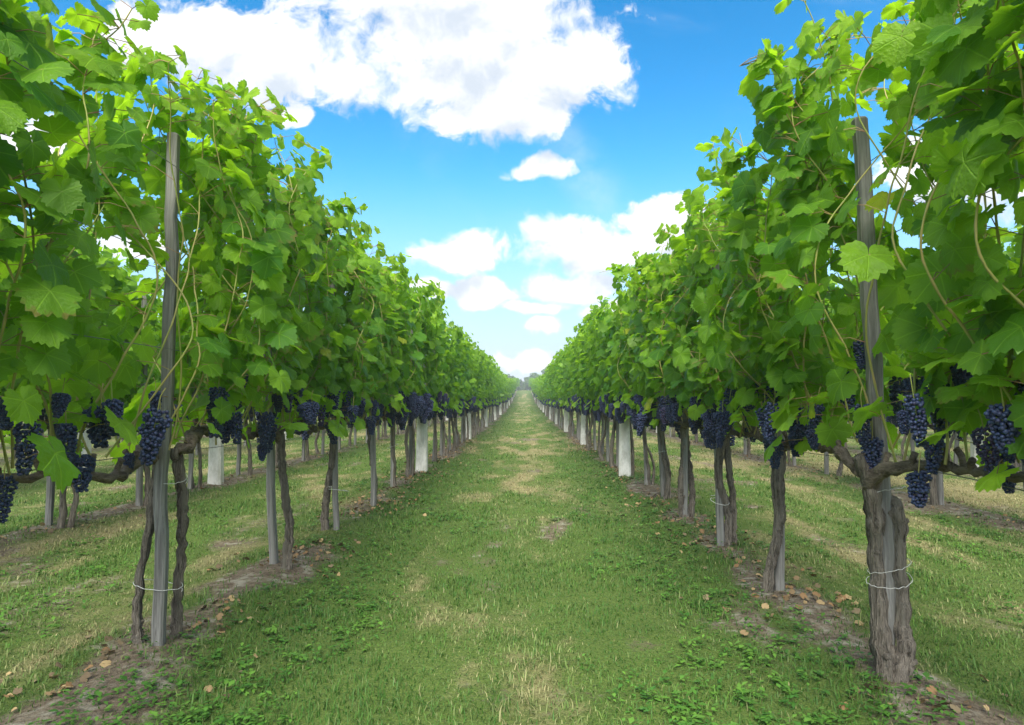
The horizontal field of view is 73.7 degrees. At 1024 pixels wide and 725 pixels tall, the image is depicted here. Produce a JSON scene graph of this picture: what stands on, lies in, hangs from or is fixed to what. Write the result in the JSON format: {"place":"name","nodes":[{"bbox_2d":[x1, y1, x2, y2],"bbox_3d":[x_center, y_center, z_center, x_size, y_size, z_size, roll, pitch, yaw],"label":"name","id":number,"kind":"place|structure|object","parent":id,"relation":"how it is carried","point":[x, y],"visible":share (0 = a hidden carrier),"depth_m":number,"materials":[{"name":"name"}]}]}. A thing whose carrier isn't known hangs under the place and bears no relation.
{"place":"outdoors","nodes":[
{"label":"outdoors","id":0,"kind":"place"},
{"bbox_2d":[0,390,1023,724],"bbox_3d":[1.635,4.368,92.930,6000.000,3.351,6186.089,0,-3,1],"label":"ground","id":1,"kind":"structure","parent":0,"point":[442,668],"depth_m":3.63,"materials":[{"name":"green plant"}]},
{"bbox_2d":[0,216,63,446],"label":"grapevine","id":2,"kind":"object","parent":1,"relation":"on","point":[5,283],"visible":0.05,"depth_m":4.65,"materials":[{"name":"green plant"}]},
{"bbox_2d":[45,429,54,525],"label":"wooden stake","id":3,"kind":"object","parent":1,"relation":"on","point":[50,498],"visible":0.12,"depth_m":5.43,"materials":[{"name":"grey wood"}]},
{"bbox_2d":[0,0,160,523],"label":"grapevine","id":4,"kind":"object","parent":1,"relation":"on","point":[52,287],"visible":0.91,"depth_m":1.88,"materials":[{"name":"green plant"}]},
{"bbox_2d":[3,216,162,527],"bbox_3d":[-3.605,0.086,5.612,0.966,2.547,1.891,0,-3,3],"label":"grapevine","id":5,"kind":"object","parent":1,"relation":"on","point":[117,272],"visible":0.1,"depth_m":5.43,"materials":[{"name":"green plant"}]},
{"bbox_2d":[78,428,90,467],"bbox_3d":[-5.988,0.569,9.593,0.165,2.260,0.150,-1,-3,5],"label":"concrete post","id":6,"kind":"object","parent":1,"relation":"on","point":[87,440],"visible":0.06,"depth_m":9.51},
{"bbox_2d":[88,245,191,505],"bbox_3d":[-3.635,0.190,6.613,0.948,2.479,1.657,0,-3,-2],"label":"grapevine","id":7,"kind":"object","parent":1,"relation":"on","point":[130,286],"visible":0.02,"depth_m":6.60,"materials":[{"name":"green plant"}]},
{"bbox_2d":[136,294,147,505],"bbox_3d":[-3.586,0.412,6.632,0.069,2.240,0.069,0,-3,11],"label":"wooden stake","id":8,"kind":"object","parent":1,"relation":"on","point":[139,486],"visible":0.22,"depth_m":6.58,"materials":[{"name":"grey wood"}]},
{"bbox_2d":[0,0,298,644],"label":"grapevine","id":9,"kind":"object","parent":1,"relation":"on","point":[222,359],"visible":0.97,"depth_m":2.91,"materials":[{"name":"green plant"}]},
{"bbox_2d":[133,132,187,645],"bbox_3d":[-1.470,0.167,2.899,0.193,2.290,0.158,1,-3,-6],"label":"wooden stake","id":10,"kind":"object","parent":1,"relation":"on","point":[161,564],"visible":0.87,"depth_m":2.84,"materials":[{"name":"grey wood"}]},
{"bbox_2d":[6,327,318,369],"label":"trellis wire","id":11,"kind":"object","parent":10,"relation":"attached to","point":[128,342],"visible":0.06,"depth_m":2.55,"materials":[{"name":"grey metal"}]},
{"bbox_2d":[0,51,363,293],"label":"trellis wire","id":12,"kind":"object","parent":10,"relation":"attached to","point":[143,144],"visible":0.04,"depth_m":2.67,"materials":[{"name":"grey metal"}]},
{"bbox_2d":[32,419,381,470],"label":"trellis wire","id":13,"kind":"object","parent":10,"relation":"attached to","point":[194,449],"visible":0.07,"depth_m":3.33,"materials":[{"name":"grey metal"}]},
{"bbox_2d":[187,386,196,488],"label":"wooden stake","id":14,"kind":"object","parent":1,"relation":"on","point":[190,470],"visible":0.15,"depth_m":7.75,"materials":[{"name":"grey wood"}]},
{"bbox_2d":[147,264,245,488],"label":"grapevine","id":15,"kind":"object","parent":1,"relation":"on","point":[197,382],"visible":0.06,"depth_m":7.68,"materials":[{"name":"green plant"}]},
{"bbox_2d":[207,428,223,484],"bbox_3d":[-3.562,0.472,8.245,0.166,2.260,0.150,0,-3,-1],"label":"concrete post","id":16,"kind":"object","parent":1,"relation":"on","point":[216,466],"visible":0.2,"depth_m":8.15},
{"bbox_2d":[197,291,264,475],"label":"grapevine","id":17,"kind":"object","parent":1,"relation":"on","point":[249,472],"visible":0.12,"depth_m":9.00,"materials":[{"name":"plant"}]},
{"bbox_2d":[236,416,241,475],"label":"wooden stake","id":18,"kind":"object","parent":1,"relation":"on","point":[238,464],"visible":0.19,"depth_m":9.02,"materials":[{"name":"grey wood"}]},
{"bbox_2d":[250,366,288,467],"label":"grapevine","id":19,"kind":"object","parent":1,"relation":"on","point":[276,452],"visible":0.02,"depth_m":10.18,"materials":[{"name":"plant"}]},
{"bbox_2d":[263,230,278,563],"bbox_3d":[-1.495,0.257,4.208,0.058,2.240,0.065,-2,-2,3],"label":"wooden stake","id":20,"kind":"object","parent":1,"relation":"on","point":[271,516],"visible":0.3,"depth_m":4.16,"materials":[{"name":"grey wood"}]},
{"bbox_2d":[180,87,367,569],"bbox_3d":[-1.469,-0.038,4.036,0.952,2.627,1.684,0,-3,1],"label":"grapevine","id":21,"kind":"object","parent":1,"relation":"on","point":[304,396],"visible":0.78,"depth_m":3.92,"materials":[{"name":"green plant"}]},
{"bbox_2d":[301,437,305,460],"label":"wooden stake","id":22,"kind":"object","parent":1,"relation":"on","point":[303,449],"visible":0.1,"depth_m":11.44,"materials":[{"name":"grey wood"}]},
{"bbox_2d":[292,404,316,460],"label":"grapevine","id":23,"kind":"object","parent":1,"relation":"on","point":[307,451],"depth_m":11.39,"materials":[{"name":"brown plant"}]},
{"bbox_2d":[314,429,320,453],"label":"grapevine","id":24,"kind":"object","parent":1,"relation":"on","point":[315,443],"depth_m":12.67,"materials":[{"name":"brown plant"}]},
{"bbox_2d":[321,429,324,454],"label":"wooden stake","id":25,"kind":"object","parent":1,"relation":"on","point":[323,442],"visible":0.1,"depth_m":12.63,"materials":[{"name":"grey wood"}]},
{"bbox_2d":[269,200,391,530],"bbox_3d":[-1.416,0.083,5.251,0.896,2.556,1.807,0,-3,1],"label":"grapevine","id":26,"kind":"object","parent":1,"relation":"on","point":[352,399],"visible":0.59,"depth_m":5.33,"materials":[{"name":"green plant"}]},
{"bbox_2d":[329,283,348,529],"bbox_3d":[-1.385,0.342,5.420,0.154,2.240,0.128,-1,-4,-9],"label":"wooden stake","id":27,"kind":"object","parent":1,"relation":"on","point":[335,504],"visible":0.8,"depth_m":5.35,"materials":[{"name":"grey wood"}]},
{"bbox_2d":[370,301,375,505],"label":"wooden stake","id":28,"kind":"object","parent":1,"relation":"on","point":[373,467],"visible":0.29,"depth_m":6.55,"materials":[{"name":"grey wood"}]},
{"bbox_2d":[327,227,422,504],"bbox_3d":[-1.399,0.148,6.572,0.854,2.563,2.136,0,-3,1],"label":"grapevine","id":29,"kind":"object","parent":1,"relation":"on","point":[385,390],"visible":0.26,"depth_m":6.59,"materials":[{"name":"green plant"}]},
{"bbox_2d":[387,395,397,486],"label":"wooden stake","id":30,"kind":"object","parent":1,"relation":"on","point":[391,475],"visible":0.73,"depth_m":7.79,"materials":[{"name":"grey wood"}]},
{"bbox_2d":[367,254,441,487],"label":"grapevine","id":31,"kind":"object","parent":1,"relation":"on","point":[411,400],"visible":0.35,"depth_m":7.39,"materials":[{"name":"green plant"}]},
{"bbox_2d":[367,273,447,476],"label":"grapevine","id":32,"kind":"object","parent":1,"relation":"on","point":[428,403],"visible":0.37,"depth_m":9.01,"materials":[{"name":"green plant"}]},
{"bbox_2d":[409,330,413,473],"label":"wooden stake","id":33,"kind":"object","parent":1,"relation":"on","point":[410,445],"visible":0.2,"depth_m":8.98,"materials":[{"name":"grey wood"}]},
{"bbox_2d":[415,363,427,471],"bbox_3d":[-1.267,0.550,9.658,0.166,2.260,0.150,0,-3,4],"label":"concrete post","id":34,"kind":"object","parent":1,"relation":"on","point":[422,449],"visible":0.28,"depth_m":9.56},
{"bbox_2d":[409,295,449,431],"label":"grapevine","id":35,"kind":"object","parent":1,"relation":"on","point":[437,391],"visible":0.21,"depth_m":9.84,"materials":[{"name":"green plant"}]},
{"bbox_2d":[440,418,442,455],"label":"wooden stake","id":36,"kind":"object","parent":1,"relation":"on","point":[441,437],"visible":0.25,"depth_m":12.42,"materials":[{"name":"grey wood"}]},
{"bbox_2d":[433,306,458,460],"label":"grapevine","id":37,"kind":"object","parent":1,"relation":"on","point":[445,401],"visible":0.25,"depth_m":11.43,"materials":[{"name":"green plant"}]},
{"bbox_2d":[0,356,891,458],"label":"distant vine rows","id":38,"kind":"object","parent":1,"relation":"on","point":[518,381],"visible":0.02,"depth_m":26.02,"materials":[{"name":"green plant"}]},
{"bbox_2d":[448,382,450,450],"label":"wooden stake","id":39,"kind":"object","parent":1,"relation":"on","point":[449,429],"visible":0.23,"depth_m":13.64,"materials":[{"name":"grey wood"}]},
{"bbox_2d":[437,325,465,455],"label":"grapevine","id":40,"kind":"object","parent":1,"relation":"on","point":[453,374],"visible":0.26,"depth_m":12.33,"materials":[{"name":"green plant"}]},
{"bbox_2d":[438,331,472,450],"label":"grapevine","id":41,"kind":"object","parent":1,"relation":"on","point":[458,389],"visible":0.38,"depth_m":13.52,"materials":[{"name":"green plant"}]},
{"bbox_2d":[450,332,476,446],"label":"grapevine","id":42,"kind":"object","parent":1,"relation":"on","point":[468,373],"visible":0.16,"depth_m":14.87,"materials":[{"name":"green plant"}]},
{"bbox_2d":[466,412,470,438],"bbox_3d":[-1.135,0.987,17.653,0.166,2.260,0.150,-1,-4,6],"label":"concrete post","id":43,"kind":"object","parent":1,"relation":"on","point":[469,417],"visible":0.15,"depth_m":17.55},
{"bbox_2d":[461,333,479,441],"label":"grapevine","id":44,"kind":"object","parent":1,"relation":"on","point":[470,401],"visible":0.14,"depth_m":16.06,"materials":[{"name":"green plant"}]},
{"bbox_2d":[466,341,481,439],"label":"grapevine","id":45,"kind":"object","parent":1,"relation":"on","point":[476,371],"visible":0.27,"depth_m":17.17,"materials":[{"name":"green plant"}]},
{"bbox_2d":[471,351,486,437],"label":"grapevine","id":46,"kind":"object","parent":1,"relation":"on","point":[478,382],"visible":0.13,"depth_m":18.29,"materials":[{"name":"green plant"}]},
{"bbox_2d":[472,348,485,434],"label":"grapevine","id":47,"kind":"object","parent":1,"relation":"on","point":[480,402],"visible":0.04,"depth_m":19.48,"materials":[{"name":"green plant"}]},
{"bbox_2d":[473,354,488,414],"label":"grapevine","id":48,"kind":"object","parent":1,"relation":"on","point":[483,380],"visible":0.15,"depth_m":20.44,"materials":[{"name":"green plant"}]},
{"bbox_2d":[477,358,490,431],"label":"grapevine","id":49,"kind":"object","parent":1,"relation":"on","point":[488,373],"visible":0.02,"depth_m":21.85,"materials":[{"name":"green plant"}]},
{"bbox_2d":[477,353,493,429],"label":"grapevine","id":50,"kind":"object","parent":1,"relation":"on","point":[489,381],"visible":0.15,"depth_m":23.17,"materials":[{"name":"green plant"}]},
{"bbox_2d":[483,408,487,426],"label":"concrete post","id":51,"kind":"object","parent":1,"relation":"on","point":[486,416],"visible":0.2,"depth_m":25.53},
{"bbox_2d":[481,361,495,427],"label":"grapevine","id":52,"kind":"object","parent":1,"relation":"on","point":[494,385],"visible":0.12,"depth_m":24.36,"materials":[{"name":"green plant"}]},
{"bbox_2d":[493,362,499,405],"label":"grapevine","id":53,"kind":"object","parent":1,"relation":"on","point":[496,370],"visible":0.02,"depth_m":28.98,"materials":[{"name":"green plant"}]},
{"bbox_2d":[0,437,1016,719],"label":"fallen leaves","id":54,"kind":"object","parent":1,"relation":"on","point":[104,651],"visible":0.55,"depth_m":3.92,"materials":[{"name":"brown plant"}]},
{"bbox_2d":[0,461,1023,724],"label":"weeds","id":55,"kind":"object","parent":1,"relation":"on","point":[750,653],"visible":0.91,"depth_m":2.76,"materials":[{"name":"green plant"}]},
{"bbox_2d":[516,377,528,389],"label":"tree","id":56,"kind":"object","parent":1,"relation":"on","point":[522,386],"visible":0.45,"depth_m":183.79,"materials":[{"name":"green plant"}]},
{"bbox_2d":[524,373,538,389],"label":"tree","id":57,"kind":"object","parent":1,"relation":"on","point":[533,375],"visible":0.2,"depth_m":179.26,"materials":[{"name":"green plant"}]},
{"bbox_2d":[548,362,560,424],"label":"grapevine","id":58,"kind":"object","parent":1,"relation":"on","point":[549,385],"visible":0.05,"depth_m":27.01,"materials":[{"name":"green plant"}]},
{"bbox_2d":[549,371,562,427],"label":"grapevine","id":59,"kind":"object","parent":1,"relation":"on","point":[553,397],"visible":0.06,"depth_m":24.77,"materials":[{"name":"green plant"}]},
{"bbox_2d":[551,358,561,408],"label":"grapevine","id":60,"kind":"object","parent":1,"relation":"on","point":[554,378],"visible":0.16,"depth_m":23.53,"materials":[{"name":"green plant"}]},
{"bbox_2d":[549,361,563,425],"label":"grapevine","id":61,"kind":"object","parent":1,"relation":"on","point":[550,373],"visible":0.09,"depth_m":26.02,"materials":[{"name":"green plant"}]},
{"bbox_2d":[553,351,565,409],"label":"grapevine","id":62,"kind":"object","parent":1,"relation":"on","point":[554,366],"visible":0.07,"depth_m":21.04,"materials":[{"name":"green plant"}]},
{"bbox_2d":[555,356,574,435],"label":"grapevine","id":63,"kind":"object","parent":1,"relation":"on","point":[560,365],"visible":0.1,"depth_m":19.35,"materials":[{"name":"green plant"}]},
{"bbox_2d":[555,350,574,433],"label":"grapevine","id":64,"kind":"object","parent":1,"relation":"on","point":[561,393],"visible":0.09,"depth_m":20.29,"materials":[{"name":"green plant"}]},
{"bbox_2d":[564,408,568,431],"bbox_3d":[1.726,1.225,21.786,0.166,2.260,0.150,0,-3,-1],"label":"concrete post","id":65,"kind":"object","parent":1,"relation":"on","point":[566,419],"visible":0.23,"depth_m":21.69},
{"bbox_2d":[560,345,577,421],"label":"grapevine","id":66,"kind":"object","parent":1,"relation":"on","point":[566,402],"visible":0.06,"depth_m":17.98,"materials":[{"name":"green plant"}]},
{"bbox_2d":[559,344,580,415],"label":"grapevine","id":67,"kind":"object","parent":1,"relation":"on","point":[565,375],"visible":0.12,"depth_m":17.44,"materials":[{"name":"green plant"}]},
{"bbox_2d":[565,338,580,433],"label":"grapevine","id":68,"kind":"object","parent":1,"relation":"on","point":[573,399],"visible":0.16,"depth_m":15.89,"materials":[{"name":"green plant"}]},
{"bbox_2d":[565,333,591,446],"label":"grapevine","id":69,"kind":"object","parent":1,"relation":"on","point":[569,370],"visible":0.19,"depth_m":15.01,"materials":[{"name":"green plant"}]},
{"bbox_2d":[570,323,592,450],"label":"grapevine","id":70,"kind":"object","parent":1,"relation":"on","point":[574,379],"visible":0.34,"depth_m":13.50,"materials":[{"name":"green plant"}]},
{"bbox_2d":[580,411,585,444],"bbox_3d":[1.635,0.875,15.487,0.166,2.260,0.150,1,-2,4],"label":"concrete post","id":71,"kind":"object","parent":1,"relation":"on","point":[583,434],"visible":0.17,"depth_m":15.40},
{"bbox_2d":[575,322,602,453],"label":"grapevine","id":72,"kind":"object","parent":1,"relation":"on","point":[581,360],"visible":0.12,"depth_m":12.48,"materials":[{"name":"green plant"}]},
{"bbox_2d":[593,415,596,449],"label":"wooden stake","id":73,"kind":"object","parent":1,"relation":"on","point":[594,434],"visible":0.3,"depth_m":13.69,"materials":[{"name":"grey wood"}]},
{"bbox_2d":[577,317,613,460],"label":"grapevine","id":74,"kind":"object","parent":1,"relation":"on","point":[590,343],"visible":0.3,"depth_m":11.10,"materials":[{"name":"green plant"}]},
{"bbox_2d":[601,414,603,454],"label":"wooden stake","id":75,"kind":"object","parent":1,"relation":"on","point":[602,432],"visible":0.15,"depth_m":12.51,"materials":[{"name":"grey wood"}]},
{"bbox_2d":[583,303,622,466],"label":"grapevine","id":76,"kind":"object","parent":1,"relation":"on","point":[590,377],"visible":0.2,"depth_m":10.37,"materials":[{"name":"green plant"}]},
{"bbox_2d":[606,373,608,461],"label":"wooden stake","id":77,"kind":"object","parent":1,"relation":"on","point":[607,439],"visible":0.26,"depth_m":11.41,"materials":[{"name":"grey wood"}]},
{"bbox_2d":[589,289,644,476],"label":"grapevine","id":78,"kind":"object","parent":1,"relation":"on","point":[603,367],"visible":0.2,"depth_m":9.53,"materials":[{"name":"green plant"}]},
{"bbox_2d":[615,401,618,466],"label":"wooden stake","id":79,"kind":"object","parent":1,"relation":"on","point":[617,444],"visible":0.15,"depth_m":10.25,"materials":[{"name":"grey wood"}]},
{"bbox_2d":[618,341,630,475],"bbox_3d":[1.512,0.535,9.211,0.166,2.260,0.150,0,-3,3],"label":"concrete post","id":80,"kind":"object","parent":1,"relation":"on","point":[624,451],"visible":0.27,"depth_m":9.11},
{"bbox_2d":[603,278,654,484],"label":"grapevine","id":81,"kind":"object","parent":1,"relation":"on","point":[615,373],"visible":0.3,"depth_m":8.27,"materials":[{"name":"green plant"}]},
{"bbox_2d":[639,309,647,484],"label":"wooden stake","id":82,"kind":"object","parent":1,"relation":"on","point":[645,475],"visible":0.23,"depth_m":8.08,"materials":[{"name":"grey wood"}]},
{"bbox_2d":[600,252,693,498],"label":"grapevine","id":83,"kind":"object","parent":1,"relation":"on","point":[635,341],"visible":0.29,"depth_m":6.95,"materials":[{"name":"green plant"}]},
{"bbox_2d":[651,318,666,498],"bbox_3d":[1.490,0.412,6.966,0.128,2.240,0.124,-3,-2,-9],"label":"wooden stake","id":84,"kind":"object","parent":1,"relation":"on","point":[662,475],"visible":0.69,"depth_m":6.92,"materials":[{"name":"grey wood"}]},
{"bbox_2d":[623,222,711,517],"bbox_3d":[1.513,0.140,6.154,0.916,2.535,1.767,0,-3,1],"label":"grapevine","id":85,"kind":"object","parent":1,"relation":"on","point":[666,412],"visible":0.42,"depth_m":5.98,"materials":[{"name":"green plant"}]},
{"bbox_2d":[682,288,687,516],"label":"wooden stake","id":86,"kind":"object","parent":1,"relation":"on","point":[685,469],"visible":0.39,"depth_m":5.90,"materials":[{"name":"grey wood"}]},
{"bbox_2d":[648,173,784,546],"bbox_3d":[1.479,0.047,4.885,0.942,2.572,1.648,0,-3,1],"label":"grapevine","id":87,"kind":"object","parent":1,"relation":"on","point":[693,273],"visible":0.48,"depth_m":4.83,"materials":[{"name":"green plant"}]},
{"bbox_2d":[710,248,729,545],"bbox_3d":[1.446,0.304,4.787,0.128,2.240,0.154,0,-2,1],"label":"wooden stake","id":88,"kind":"object","parent":1,"relation":"on","point":[720,533],"visible":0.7,"depth_m":4.76,"materials":[{"name":"grey wood"}]},
{"bbox_2d":[773,214,784,590],"bbox_3d":[1.463,0.252,3.745,0.069,2.239,0.150,-3,-4,42],"label":"wooden stake","id":89,"kind":"object","parent":1,"relation":"on","point":[779,573],"visible":0.09,"depth_m":3.66,"materials":[{"name":"grey wood"}]},
{"bbox_2d":[672,117,915,592],"bbox_3d":[1.482,-0.004,3.840,0.971,2.568,1.765,0,-3,1],"label":"grapevine","id":90,"kind":"object","parent":1,"relation":"on","point":[734,337],"visible":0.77,"depth_m":3.60,"materials":[{"name":"green plant"}]},
{"bbox_2d":[821,318,828,473],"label":"wooden stake","id":91,"kind":"object","parent":1,"relation":"on","point":[826,464],"visible":0.11,"depth_m":9.06,"materials":[{"name":"grey wood"}]},
{"bbox_2d":[799,273,859,475],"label":"grapevine","id":92,"kind":"object","parent":1,"relation":"on","point":[840,466],"depth_m":8.92,"materials":[{"name":"green plant"}]},
{"bbox_2d":[820,271,912,423],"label":"grapevine","id":93,"kind":"object","parent":1,"relation":"on","point":[862,373],"visible":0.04,"depth_m":7.93,"materials":[{"name":"green plant"}]},
{"bbox_2d":[717,0,1023,682],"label":"grapevine","id":94,"kind":"object","parent":1,"relation":"on","point":[803,124],"visible":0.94,"depth_m":2.56,"materials":[{"name":"green plant"}]},
{"bbox_2d":[659,423,1023,490],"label":"trellis wire","id":95,"kind":"object","parent":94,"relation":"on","point":[938,472],"visible":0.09,"depth_m":2.19,"materials":[{"name":"grey metal"}]},
{"bbox_2d":[697,177,1023,321],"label":"trellis wire","id":96,"kind":"object","parent":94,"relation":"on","point":[901,229],"visible":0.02,"depth_m":2.31,"materials":[{"name":"grey metal"}]},
{"bbox_2d":[851,116,912,644],"bbox_3d":[1.390,0.170,2.567,0.159,2.260,0.125,-1,-3,7],"label":"wooden stake","id":97,"kind":"object","parent":1,"relation":"on","point":[865,218],"visible":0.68,"depth_m":2.59,"materials":[{"name":"grey wood"}]},
{"bbox_2d":[884,352,906,458],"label":"grapevine","id":98,"kind":"object","parent":1,"relation":"on","point":[905,436],"depth_m":11.69,"materials":[{"name":"brown plant"}]},
{"bbox_2d":[838,0,1023,493],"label":"grapevine","id":99,"kind":"object","parent":1,"relation":"on","point":[974,158],"visible":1,"depth_m":1.76,"materials":[{"name":"green plant"}]},
{"bbox_2d":[883,309,978,504],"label":"grapevine","id":100,"kind":"object","parent":1,"relation":"on","point":[933,495],"visible":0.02,"depth_m":6.64,"materials":[{"name":"green plant"}]},
{"bbox_2d":[936,454,943,504],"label":"wooden stake","id":101,"kind":"object","parent":1,"relation":"on","point":[939,486],"visible":0.14,"depth_m":6.61,"materials":[{"name":"grey wood"}]},
{"bbox_2d":[948,433,954,461],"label":"grapevine","id":102,"kind":"object","parent":1,"relation":"on","point":[951,440],"depth_m":10.48,"materials":[{"name":"plant"}]},
{"bbox_2d":[953,432,958,464],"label":"wooden stake","id":103,"kind":"object","parent":1,"relation":"on","point":[955,457],"visible":0.14,"depth_m":10.38,"materials":[{"name":"grey wood"}]},
{"bbox_2d":[970,434,983,466],"bbox_3d":[6.834,0.590,10.055,0.165,2.260,0.150,0,-3,2],"label":"concrete post","id":104,"kind":"object","parent":1,"relation":"on","point":[973,451],"visible":0.04,"depth_m":9.99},
{"bbox_2d":[947,224,1023,432],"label":"grapevine","id":105,"kind":"object","parent":1,"relation":"on","point":[1010,251],"visible":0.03,"depth_m":5.36,"materials":[{"name":"green plant"}]},
{"bbox_2d":[0,0,1023,380],"label":"sky","id":106,"kind":"structure","parent":0,"point":[518,151],"materials":[{"name":"blue"}]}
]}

